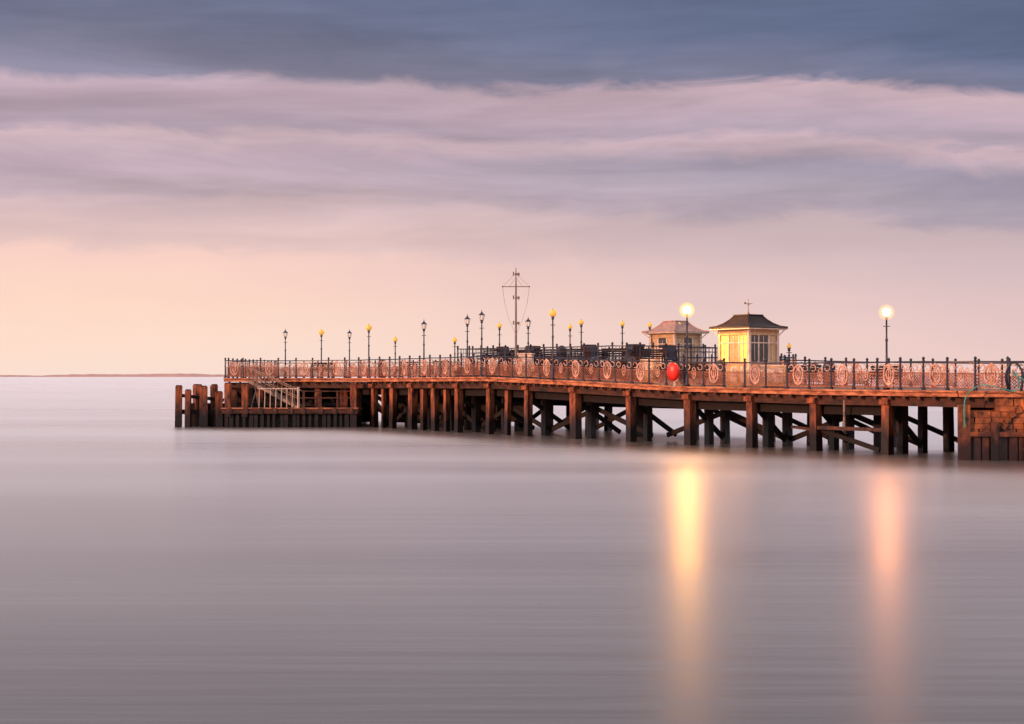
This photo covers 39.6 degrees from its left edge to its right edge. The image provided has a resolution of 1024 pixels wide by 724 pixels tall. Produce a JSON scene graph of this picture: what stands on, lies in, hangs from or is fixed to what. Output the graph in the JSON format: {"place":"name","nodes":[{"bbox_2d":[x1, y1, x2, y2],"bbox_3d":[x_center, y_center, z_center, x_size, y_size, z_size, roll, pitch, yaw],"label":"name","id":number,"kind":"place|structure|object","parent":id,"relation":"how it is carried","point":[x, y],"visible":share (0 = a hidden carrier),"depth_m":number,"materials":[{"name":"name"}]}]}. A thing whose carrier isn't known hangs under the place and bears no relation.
{"place":"outdoors","nodes":[
{"label":"outdoors","id":0,"kind":"place"},
{"bbox_2d":[0,373,432,376],"bbox_3d":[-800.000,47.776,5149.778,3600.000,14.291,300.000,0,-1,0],"label":"distant coastline","id":1,"kind":"structure","parent":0,"point":[143,375],"depth_m":5033.52,"materials":[{"name":"brown"}]},
{"bbox_2d":[0,376,1023,723],"bbox_3d":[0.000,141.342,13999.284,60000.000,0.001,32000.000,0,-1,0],"label":"sea water","id":2,"kind":"structure","parent":0,"point":[156,566],"depth_m":21.97,"materials":[{"name":"grey liquid"}]},
{"bbox_2d":[175,383,230,426],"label":"mooring piles","id":3,"kind":"object","parent":2,"relation":"in","point":[200,411],"visible":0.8,"depth_m":84.97,"materials":[{"name":"brown wood"}]},
{"bbox_2d":[221,382,361,426],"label":"landing stage","id":4,"kind":"object","parent":2,"relation":"in","point":[244,415],"visible":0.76,"depth_m":84.62,"materials":[{"name":"brown wood"}]},
{"bbox_2d":[248,368,302,407],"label":"gangway stair","id":5,"kind":"object","parent":4,"relation":"on","point":[270,391],"visible":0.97,"depth_m":85.74,"materials":[{"name":"grey metal"}]},
{"bbox_2d":[223,377,1023,454],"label":"timber pier","id":6,"kind":"structure","parent":2,"relation":"in","point":[472,404],"depth_m":66.59,"materials":[{"name":"brown wood"}]},
{"bbox_2d":[227,357,277,377],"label":"ornate pier railing","id":7,"kind":"object","parent":6,"relation":"on","point":[254,365],"visible":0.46,"depth_m":93.27,"materials":[{"name":"black metal"}]},
{"bbox_2d":[283,328,287,377],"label":"street lamp","id":8,"kind":"object","parent":6,"relation":"on","point":[285,332],"visible":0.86,"depth_m":95.97,"materials":[{"name":"black metal"}]},
{"bbox_2d":[319,329,323,377],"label":"street lamp","id":9,"kind":"object","parent":6,"relation":"on","point":[321,332],"visible":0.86,"depth_m":93.96,"materials":[{"name":"black metal"}]},
{"bbox_2d":[309,363,335,377],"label":"promenade bench","id":10,"kind":"object","parent":6,"relation":"on","point":[318,364],"visible":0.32,"depth_m":90.27,"materials":[{"name":"blue paint"}]},
{"bbox_2d":[347,329,351,377],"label":"street lamp","id":11,"kind":"object","parent":6,"relation":"on","point":[349,333],"visible":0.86,"depth_m":97.96,"materials":[{"name":"black metal"}]},
{"bbox_2d":[366,324,371,377],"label":"street lamp","id":12,"kind":"object","parent":6,"relation":"on","point":[368,327],"visible":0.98,"depth_m":85.56,"materials":[{"name":"black metal"}]},
{"bbox_2d":[377,360,385,377],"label":"litter bin","id":13,"kind":"object","parent":6,"relation":"on","point":[383,376],"visible":0.28,"depth_m":86.26,"materials":[{"name":"black metal"}]},
{"bbox_2d":[393,337,397,377],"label":"street lamp","id":14,"kind":"object","parent":6,"relation":"on","point":[395,339],"visible":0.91,"depth_m":94.96,"materials":[{"name":"black metal"}]},
{"bbox_2d":[394,361,417,377],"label":"promenade bench","id":15,"kind":"object","parent":6,"relation":"on","point":[408,367],"visible":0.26,"depth_m":84.08,"materials":[{"name":"blue paint"}]},
{"bbox_2d":[421,321,426,376],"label":"street lamp","id":16,"kind":"object","parent":6,"relation":"on","point":[423,324],"visible":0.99,"depth_m":80.38,"materials":[{"name":"black metal"}]},
{"bbox_2d":[427,361,451,376],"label":"promenade bench","id":17,"kind":"object","parent":6,"relation":"on","point":[438,364],"visible":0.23,"depth_m":81.73,"materials":[{"name":"blue paint"}]},
{"bbox_2d":[452,337,456,376],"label":"street lamp","id":18,"kind":"object","parent":6,"relation":"on","point":[454,339],"visible":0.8,"depth_m":91.95,"materials":[{"name":"black metal"}]},
{"bbox_2d":[464,314,469,376],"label":"street lamp","id":19,"kind":"object","parent":6,"relation":"on","point":[467,320],"visible":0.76,"depth_m":77.97,"materials":[{"name":"black metal"}]},
{"bbox_2d":[465,357,474,376],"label":"litter bin","id":20,"kind":"object","parent":6,"relation":"on","point":[471,367],"visible":0.29,"depth_m":77.77,"materials":[{"name":"black metal"}]},
{"bbox_2d":[479,311,484,376],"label":"street lamp","id":21,"kind":"object","parent":6,"relation":"on","point":[481,316],"visible":0.98,"depth_m":75.17,"materials":[{"name":"black metal"}]},
{"bbox_2d":[497,322,501,345],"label":"street lamp","id":22,"kind":"object","parent":6,"relation":"on","point":[499,325],"visible":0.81,"depth_m":81.97,"materials":[{"name":"blue paint"}]},
{"bbox_2d":[502,270,529,376],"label":"signal mast","id":23,"kind":"object","parent":6,"relation":"on","point":[516,298],"visible":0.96,"depth_m":75.99,"materials":[{"name":"grey metal"}]},
{"bbox_2d":[517,353,534,377],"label":"equipment cabinet","id":24,"kind":"object","parent":6,"relation":"on","point":[531,360],"visible":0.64,"depth_m":73.04,"materials":[{"name":"white paint"}]},
{"bbox_2d":[525,318,530,345],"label":"street lamp","id":25,"kind":"object","parent":6,"relation":"on","point":[528,322],"visible":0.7,"depth_m":78.98,"materials":[{"name":"black metal"}]},
{"bbox_2d":[533,359,550,377],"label":"promenade bench","id":26,"kind":"object","parent":6,"relation":"on","point":[538,366],"visible":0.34,"depth_m":73.49,"materials":[{"name":"blue paint"}]},
{"bbox_2d":[549,309,556,379],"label":"street lamp","id":27,"kind":"object","parent":6,"relation":"on","point":[552,313],"visible":1,"depth_m":70.35,"materials":[{"name":"black metal"}]},
{"bbox_2d":[546,355,566,378],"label":"stacked deckchairs","id":28,"kind":"object","parent":6,"relation":"on","point":[559,361],"visible":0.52,"depth_m":72.44,"materials":[{"name":"brown paint"}]},
{"bbox_2d":[568,324,571,350],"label":"street lamp","id":29,"kind":"object","parent":6,"relation":"on","point":[570,326],"visible":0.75,"depth_m":84.49,"materials":[{"name":"black metal"}]},
{"bbox_2d":[562,360,589,378],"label":"promenade bench","id":30,"kind":"object","parent":6,"relation":"on","point":[580,363],"visible":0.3,"depth_m":71.00,"materials":[{"name":"blue paint"}]},
{"bbox_2d":[579,319,583,364],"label":"street lamp","id":31,"kind":"object","parent":6,"relation":"on","point":[581,321],"visible":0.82,"depth_m":77.97,"materials":[{"name":"black metal"}]},
{"bbox_2d":[456,366,714,378],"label":"raised promenade deck","id":32,"kind":"structure","parent":6,"relation":"on","point":[580,373],"depth_m":76.10,"materials":[{"name":"brown wood"}]},
{"bbox_2d":[476,350,501,366],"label":"promenade bench","id":33,"kind":"object","parent":32,"relation":"on","point":[490,354],"visible":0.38,"depth_m":80.67,"materials":[{"name":"black paint"}]},
{"bbox_2d":[496,346,509,366],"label":"stacked deckchairs","id":34,"kind":"object","parent":32,"relation":"on","point":[504,354],"visible":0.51,"depth_m":80.33,"materials":[{"name":"black paint"}]},
{"bbox_2d":[506,349,523,366],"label":"promenade bench","id":35,"kind":"object","parent":32,"relation":"on","point":[522,350],"visible":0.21,"depth_m":79.50,"materials":[{"name":"black paint"}]},
{"bbox_2d":[523,346,540,363],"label":"stacked deckchairs","id":36,"kind":"object","parent":32,"relation":"on","point":[535,350],"visible":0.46,"depth_m":78.62,"materials":[{"name":"black paint"}]},
{"bbox_2d":[534,349,558,364],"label":"promenade bench","id":37,"kind":"object","parent":32,"relation":"on","point":[544,354],"visible":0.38,"depth_m":77.79,"materials":[{"name":"black paint"}]},
{"bbox_2d":[558,345,566,364],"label":"litter bin","id":38,"kind":"object","parent":32,"relation":"on","point":[560,349],"visible":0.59,"depth_m":76.98,"materials":[{"name":"blue paint"}]},
{"bbox_2d":[559,348,582,362],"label":"promenade bench","id":39,"kind":"object","parent":32,"relation":"on","point":[575,354],"visible":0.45,"depth_m":76.22,"materials":[{"name":"black paint"}]},
{"bbox_2d":[457,342,717,366],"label":"plain iron railing","id":40,"kind":"object","parent":32,"relation":"on","point":[703,351],"visible":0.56,"depth_m":75.37,"materials":[{"name":"black metal"}]},
{"bbox_2d":[582,344,596,364],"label":"stacked deckchairs","id":41,"kind":"object","parent":32,"relation":"on","point":[590,352],"visible":0.51,"depth_m":75.30,"materials":[{"name":"black paint"}]},
{"bbox_2d":[599,348,624,365],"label":"promenade bench","id":42,"kind":"object","parent":32,"relation":"on","point":[606,354],"visible":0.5,"depth_m":75.32,"materials":[{"name":"black paint"}]},
{"bbox_2d":[621,344,644,365],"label":"stacked deckchairs","id":43,"kind":"object","parent":32,"relation":"on","point":[630,353],"visible":0.48,"depth_m":74.28,"materials":[{"name":"black paint"}]},
{"bbox_2d":[621,348,650,358],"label":"promenade bench","id":44,"kind":"object","parent":32,"relation":"on","point":[649,354],"visible":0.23,"depth_m":75.78,"materials":[{"name":"black paint"}]},
{"bbox_2d":[645,349,663,365],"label":"promenade bench","id":45,"kind":"object","parent":32,"relation":"on","point":[661,350],"visible":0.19,"depth_m":77.54,"materials":[{"name":"blue paint"}]},
{"bbox_2d":[662,345,677,365],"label":"stacked deckchairs","id":46,"kind":"object","parent":32,"relation":"on","point":[669,351],"visible":0.53,"depth_m":76.61,"materials":[{"name":"blue paint"}]},
{"bbox_2d":[642,320,709,366],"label":"pier shelter","id":47,"kind":"object","parent":32,"relation":"on","point":[672,332],"visible":0.69,"depth_m":79.41,"materials":[{"name":"white paint"}]},
{"bbox_2d":[590,357,600,378],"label":"litter bin","id":48,"kind":"object","parent":6,"relation":"on","point":[593,362],"visible":0.51,"depth_m":69.67,"materials":[{"name":"black metal"}]},
{"bbox_2d":[596,361,626,380],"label":"promenade bench","id":49,"kind":"object","parent":6,"relation":"on","point":[612,363],"visible":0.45,"depth_m":69.32,"materials":[{"name":"blue paint"}]},
{"bbox_2d":[620,320,624,347],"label":"street lamp","id":50,"kind":"object","parent":6,"relation":"on","point":[622,323],"visible":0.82,"depth_m":78.97,"materials":[{"name":"blue paint"}]},
{"bbox_2d":[224,353,1023,390],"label":"ornate pier railing","id":51,"kind":"object","parent":6,"relation":"on","point":[277,371],"visible":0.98,"depth_m":64.75,"materials":[{"name":"black metal"}]},
{"bbox_2d":[621,357,641,380],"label":"stacked deckchairs","id":52,"kind":"object","parent":6,"relation":"on","point":[634,358],"visible":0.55,"depth_m":68.67,"materials":[{"name":"brown paint"}]},
{"bbox_2d":[640,359,656,382],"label":"equipment cabinet","id":53,"kind":"object","parent":6,"relation":"on","point":[651,366],"visible":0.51,"depth_m":66.11,"materials":[{"name":"beige paint"}]},
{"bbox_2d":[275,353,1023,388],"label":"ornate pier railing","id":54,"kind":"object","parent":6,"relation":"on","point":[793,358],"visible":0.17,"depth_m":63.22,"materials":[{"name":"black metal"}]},
{"bbox_2d":[667,363,679,386],"bbox_3d":[7.169,0.561,63.115,0.600,1.065,0.306,0,-1,32],"label":"lifebuoy housing","id":55,"kind":"object","parent":6,"relation":"on","point":[673,371],"visible":1,"depth_m":62.99,"materials":[{"name":"red plastic"}]},
{"bbox_2d":[682,305,691,385],"bbox_3d":[7.780,-0.788,63.211,0.714,3.749,0.714,0,-1,0],"label":"street lamp","id":56,"kind":"object","parent":6,"relation":"on","point":[686,310],"visible":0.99,"depth_m":63.14,"materials":[{"name":"black metal"}]},
{"bbox_2d":[680,363,707,383],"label":"promenade bench","id":57,"kind":"object","parent":6,"relation":"on","point":[699,367],"visible":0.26,"depth_m":65.46,"materials":[{"name":"blue paint"}]},
{"bbox_2d":[715,360,725,385],"bbox_3d":[9.400,0.482,63.995,0.580,1.160,0.573,0,-1,0],"label":"litter bin","id":58,"kind":"object","parent":6,"relation":"on","point":[719,366],"visible":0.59,"depth_m":63.77,"materials":[{"name":"black metal"}]},
{"bbox_2d":[709,299,787,385],"bbox_3d":[10.640,-0.893,64.012,2.522,3.910,2.522,0,-1,-37],"label":"pier kiosk","id":59,"kind":"object","parent":6,"relation":"on","point":[748,336],"visible":0.83,"depth_m":63.40,"materials":[{"name":"white paint"}]},
{"bbox_2d":[760,365,785,387],"bbox_3d":[11.300,0.618,61.297,1.100,0.970,0.450,0,-1,20],"label":"equipment cabinet","id":60,"kind":"object","parent":6,"relation":"on","point":[779,369],"visible":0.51,"depth_m":61.09,"materials":[{"name":"beige paint"}]},
{"bbox_2d":[786,343,791,382],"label":"street lamp","id":61,"kind":"object","parent":6,"relation":"on","point":[789,348],"visible":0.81,"depth_m":66.15,"materials":[{"name":"black metal"}]},
{"bbox_2d":[788,365,821,385],"bbox_3d":[12.624,0.610,61.820,0.603,0.987,1.600,1,-1,-44],"label":"promenade bench","id":62,"kind":"object","parent":6,"relation":"on","point":[805,368],"visible":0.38,"depth_m":61.92,"materials":[{"name":"blue paint"}]},
{"bbox_2d":[822,361,835,387],"bbox_3d":[13.600,0.524,60.994,0.580,1.160,0.573,0,-1,0],"label":"litter bin","id":63,"kind":"object","parent":6,"relation":"on","point":[825,366],"visible":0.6,"depth_m":60.80,"materials":[{"name":"black metal"}]},
{"bbox_2d":[864,365,902,388],"bbox_3d":[15.226,0.631,58.417,0.603,0.987,1.600,0,-1,-38],"label":"promenade bench","id":64,"kind":"object","parent":6,"relation":"on","point":[872,367],"visible":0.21,"depth_m":58.71,"materials":[{"name":"blue paint"}]},
{"bbox_2d":[881,307,891,389],"bbox_3d":[14.620,-0.579,55.508,0.630,3.355,0.630,0,-1,0],"label":"street lamp","id":65,"kind":"object","parent":6,"relation":"on","point":[886,312],"visible":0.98,"depth_m":55.44,"materials":[{"name":"black metal"}]},
{"bbox_2d":[964,371,1023,426],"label":"coiled water hose","id":66,"kind":"object","parent":6,"relation":"attached to","point":[1015,373],"visible":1,"depth_m":51.02,"materials":[{"name":"green rubber"}]},
{"bbox_2d":[1005,358,1023,391],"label":"boarding gate","id":67,"kind":"structure","parent":6,"relation":"on","point":[1008,374],"depth_m":51.12,"materials":[{"name":"black metal"}]},
{"bbox_2d":[957,399,1023,460],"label":"masonry and sheeting","id":68,"kind":"object","parent":2,"relation":"in","point":[996,433],"visible":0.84,"depth_m":51.40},
{"bbox_2d":[0,0,1023,375],"label":"sky","id":69,"kind":"structure","parent":0,"point":[185,185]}
]}

